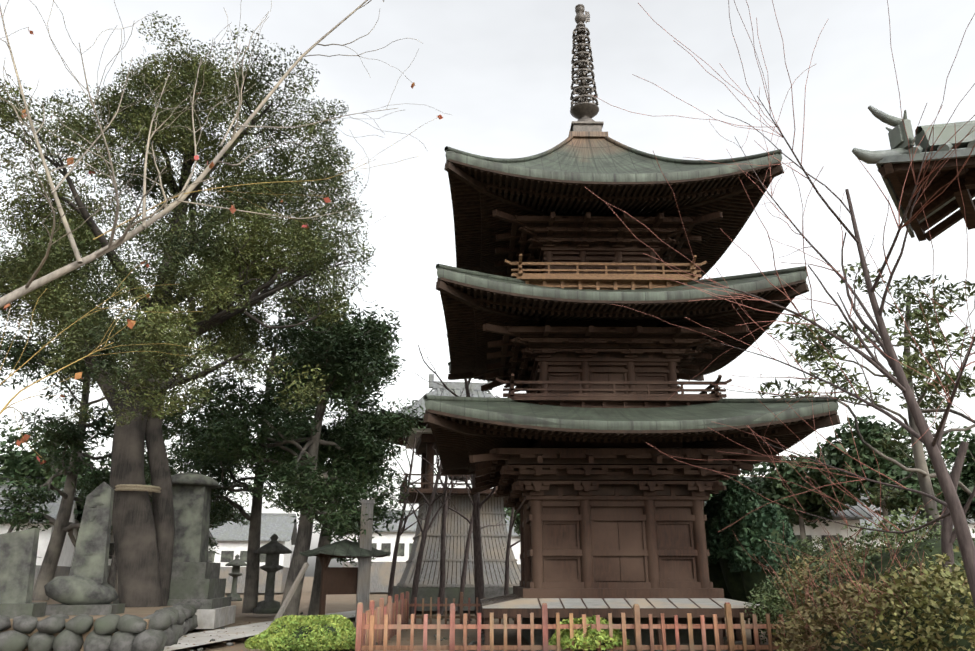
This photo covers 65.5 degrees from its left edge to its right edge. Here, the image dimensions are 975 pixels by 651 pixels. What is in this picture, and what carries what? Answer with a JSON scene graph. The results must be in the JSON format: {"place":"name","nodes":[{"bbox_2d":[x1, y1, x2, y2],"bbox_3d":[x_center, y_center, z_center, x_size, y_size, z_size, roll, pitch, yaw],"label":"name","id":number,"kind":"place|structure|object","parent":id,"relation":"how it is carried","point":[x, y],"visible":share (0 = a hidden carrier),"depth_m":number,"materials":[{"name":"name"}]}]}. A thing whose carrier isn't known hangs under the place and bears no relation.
{"place":"outdoors","nodes":[
{"label":"outdoors","id":0,"kind":"place"},
{"bbox_2d":[0,598,200,650],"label":"stone retaining wall","id":1,"kind":"structure","parent":0,"point":[160,628],"depth_m":15.79,"materials":[{"name":"stone"}]},
{"bbox_2d":[0,302,204,600],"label":"pine tree","id":2,"kind":"object","parent":1,"relation":"on","point":[69,430],"depth_m":28.75,"materials":[{"name":"green plant"}]},
{"bbox_2d":[0,473,235,628],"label":"stone monuments","id":3,"kind":"object","parent":1,"relation":"on","point":[84,587],"visible":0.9,"depth_m":18.67,"materials":[{"name":"stone"}]},
{"bbox_2d":[0,11,376,606],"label":"juniper tree","id":4,"kind":"object","parent":1,"relation":"on","point":[295,236],"depth_m":23.70,"materials":[{"name":"green plant"}]},
{"bbox_2d":[114,484,160,494],"bbox_3d":[-10.807,5.069,23.390,1.420,0.190,1.420,0,-18,-1],"label":"rope band","id":5,"kind":"object","parent":4,"relation":"attached to","point":[149,489],"visible":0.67,"depth_m":22.84,"materials":[{"name":"beige fabric"}]},
{"bbox_2d":[0,0,450,307],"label":"pale branch","id":6,"kind":"object","parent":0,"point":[28,287],"visible":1,"depth_m":6.32,"materials":[{"name":"beige plant"}]},
{"bbox_2d":[0,126,420,457],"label":"twigs","id":7,"kind":"object","parent":6,"relation":"attached to","point":[7,404],"visible":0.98,"depth_m":5.92,"materials":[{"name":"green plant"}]},
{"bbox_2d":[3,27,442,464],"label":"dry leaves","id":8,"kind":"object","parent":6,"relation":"attached to","point":[131,324],"visible":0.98,"depth_m":6.42,"materials":[{"name":"orange plant"}]},
{"bbox_2d":[164,609,374,650],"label":"stone path","id":9,"kind":"structure","parent":0,"point":[200,638],"depth_m":20.51,"materials":[{"name":"grey stone"}]},
{"bbox_2d":[272,562,308,622],"bbox_3d":[-6.192,8.457,23.801,0.120,1.964,1.515,-9,-20,24],"label":"leaning timber","id":10,"kind":"object","parent":9,"relation":"on","point":[290,594],"visible":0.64,"depth_m":23.87,"materials":[{"name":"grey wood"}]},
{"bbox_2d":[299,539,390,614],"bbox_3d":[-5.050,8.935,26.654,2.730,2.770,1.730,13,-22,-34],"label":"notice shelter","id":11,"kind":"object","parent":9,"relation":"on","point":[338,580],"visible":0.92,"depth_m":26.46,"materials":[{"name":"brown wood"}]},
{"bbox_2d":[178,612,537,650],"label":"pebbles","id":12,"kind":"object","parent":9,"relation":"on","point":[472,642],"visible":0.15,"depth_m":17.91,"materials":[{"name":"stone"}]},
{"bbox_2d":[171,577,781,650],"bbox_3d":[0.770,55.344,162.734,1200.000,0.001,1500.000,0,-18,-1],"label":"ground","id":13,"kind":"structure","parent":0,"point":[335,603],"depth_m":25.73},
{"bbox_2d":[150,423,251,556],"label":"pine tree","id":14,"kind":"object","parent":13,"relation":"on","point":[196,456],"depth_m":41.00,"materials":[{"name":"green plant"}]},
{"bbox_2d":[225,554,246,600],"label":"stone lantern","id":15,"kind":"object","parent":13,"relation":"on","point":[236,563],"visible":0.96,"depth_m":47.53,"materials":[{"name":"grey stone"}]},
{"bbox_2d":[174,312,340,612],"bbox_3d":[-10.137,5.948,33.957,8.714,13.039,8.651,0,-18,-1],"label":"pine tree","id":16,"kind":"object","parent":13,"relation":"on","point":[228,464],"depth_m":33.64,"materials":[{"name":"green plant"}]},
{"bbox_2d":[253,533,291,613],"bbox_3d":[-9.335,10.673,32.743,1.680,3.276,1.455,0,-18,-1],"label":"stone lantern","id":17,"kind":"object","parent":13,"relation":"on","point":[273,549],"visible":1,"depth_m":32.48,"materials":[{"name":"grey stone"}]},
{"bbox_2d":[180,286,414,615],"bbox_3d":[-7.209,4.671,29.229,8.771,12.562,7.858,0,-18,-1],"label":"pine tree","id":18,"kind":"object","parent":13,"relation":"on","point":[350,341],"depth_m":28.22,"materials":[{"name":"green plant"}]},
{"bbox_2d":[244,614,355,650],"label":"clipped bush","id":19,"kind":"object","parent":13,"relation":"on","point":[266,640],"depth_m":16.24,"materials":[{"name":"green plant"}]},
{"bbox_2d":[236,327,425,615],"bbox_3d":[-6.313,5.559,30.865,7.850,11.870,7.962,0,-18,-1],"label":"pine tree","id":20,"kind":"object","parent":13,"relation":"on","point":[379,442],"depth_m":29.62,"materials":[{"name":"green plant"}]},
{"bbox_2d":[355,500,374,621],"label":"tall pillar","id":21,"kind":"structure","parent":13,"relation":"on","point":[363,577],"depth_m":26.65,"materials":[{"name":"grey stone"}]},
{"bbox_2d":[380,374,520,610],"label":"bell tower","id":22,"kind":"structure","parent":13,"relation":"on","point":[494,539],"depth_m":36.45,"materials":[{"name":"grey wood"}]},
{"bbox_2d":[385,327,519,619],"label":"bare trees","id":23,"kind":"object","parent":13,"relation":"on","point":[474,522],"visible":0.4,"depth_m":31.11,"materials":[{"name":"brown plant"}]},
{"bbox_2d":[0,476,974,597],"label":"distant houses","id":24,"kind":"structure","parent":13,"relation":"on","point":[231,540],"depth_m":69.28,"materials":[{"name":"paint"}]},
{"bbox_2d":[0,415,974,588],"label":"trees","id":25,"kind":"object","parent":13,"relation":"on","point":[23,465],"depth_m":41.11,"materials":[{"name":"green plant"}]},
{"bbox_2d":[355,591,815,650],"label":"picket fence","id":26,"kind":"object","parent":13,"relation":"on","point":[381,623],"visible":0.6,"depth_m":15.14,"materials":[{"name":"brown wood"}]},
{"bbox_2d":[548,615,630,650],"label":"bush","id":27,"kind":"object","parent":13,"relation":"on","point":[578,634],"depth_m":15.10,"materials":[{"name":"green plant"}]},
{"bbox_2d":[423,4,840,650],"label":"pagoda","id":28,"kind":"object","parent":13,"relation":"on","point":[605,500],"visible":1,"depth_m":19.78,"materials":[{"name":"brown wood"}]},
{"bbox_2d":[707,476,766,601],"bbox_3d":[7.324,6.301,21.702,2.060,4.016,2.058,0,-18,-1],"label":"conifer shrub","id":29,"kind":"object","parent":13,"relation":"on","point":[737,493],"depth_m":21.59,"materials":[{"name":"green plant"}]},
{"bbox_2d":[745,586,776,643],"bbox_3d":[7.501,6.831,17.959,2.666,1.522,2.347,0,-18,-1],"label":"shrub","id":30,"kind":"object","parent":13,"relation":"on","point":[763,631],"visible":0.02,"depth_m":18.02,"materials":[{"name":"green plant"}]},
{"bbox_2d":[727,501,807,603],"bbox_3d":[7.567,6.420,20.469,2.062,3.292,2.149,0,-18,-1],"label":"conifer shrub","id":31,"kind":"object","parent":13,"relation":"on","point":[776,515],"depth_m":20.12,"materials":[{"name":"green plant"}]},
{"bbox_2d":[585,0,974,606],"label":"bare maple tree","id":32,"kind":"object","parent":13,"relation":"on","point":[932,444],"visible":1,"depth_m":9.09,"materials":[{"name":"brown plant"}]},
{"bbox_2d":[743,559,831,650],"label":"shrub","id":33,"kind":"object","parent":13,"relation":"on","point":[774,598],"depth_m":16.38,"materials":[{"name":"green plant"}]},
{"bbox_2d":[762,535,867,591],"bbox_3d":[9.000,6.868,19.763,3.980,2.744,3.426,0,-18,-1],"label":"shrub","id":34,"kind":"object","parent":13,"relation":"on","point":[806,548],"depth_m":19.66,"materials":[{"name":"green plant"}]},
{"bbox_2d":[774,537,893,642],"bbox_3d":[7.270,5.191,14.263,3.335,2.407,3.328,0,-18,-1],"label":"shrub","id":35,"kind":"object","parent":13,"relation":"on","point":[801,575],"depth_m":14.34,"materials":[{"name":"green plant"}]},
{"bbox_2d":[771,578,907,650],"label":"shrub","id":36,"kind":"object","parent":13,"relation":"on","point":[811,623],"depth_m":10.58,"materials":[{"name":"green plant"}]},
{"bbox_2d":[738,492,967,650],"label":"bare twig shrubs","id":37,"kind":"object","parent":13,"relation":"on","point":[813,600],"visible":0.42,"depth_m":10.49,"materials":[{"name":"red plant"}]},
{"bbox_2d":[807,502,974,611],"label":"shrub","id":38,"kind":"object","parent":13,"relation":"on","point":[910,535],"depth_m":12.18,"materials":[{"name":"green plant"}]},
{"bbox_2d":[831,546,974,650],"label":"shrub","id":39,"kind":"object","parent":13,"relation":"on","point":[954,581],"depth_m":8.95,"materials":[{"name":"green plant"}]},
{"bbox_2d":[940,441,974,579],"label":"bare tree","id":40,"kind":"object","parent":13,"relation":"on","point":[948,536],"visible":0.42,"depth_m":10.53,"materials":[{"name":"brown plant"}]},
{"bbox_2d":[0,0,974,576],"label":"sky","id":41,"kind":"structure","parent":0,"point":[501,70],"materials":[{"name":"white"}]},
{"bbox_2d":[703,491,748,620],"bbox_3d":[7.052,6.859,22.746,1.856,3.714,1.843,0,-18,-1],"label":"conifer shrub","id":42,"kind":"object","parent":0,"point":[716,577],"depth_m":22.32,"materials":[{"name":"green plant"}]},
{"bbox_2d":[757,261,974,538],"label":"pine tree","id":43,"kind":"object","parent":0,"point":[923,337],"depth_m":20.82,"materials":[{"name":"green plant"}]},
{"bbox_2d":[852,105,974,241],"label":"temple roof","id":44,"kind":"structure","parent":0,"point":[893,164],"depth_m":10.59,"materials":[{"name":"tile"}]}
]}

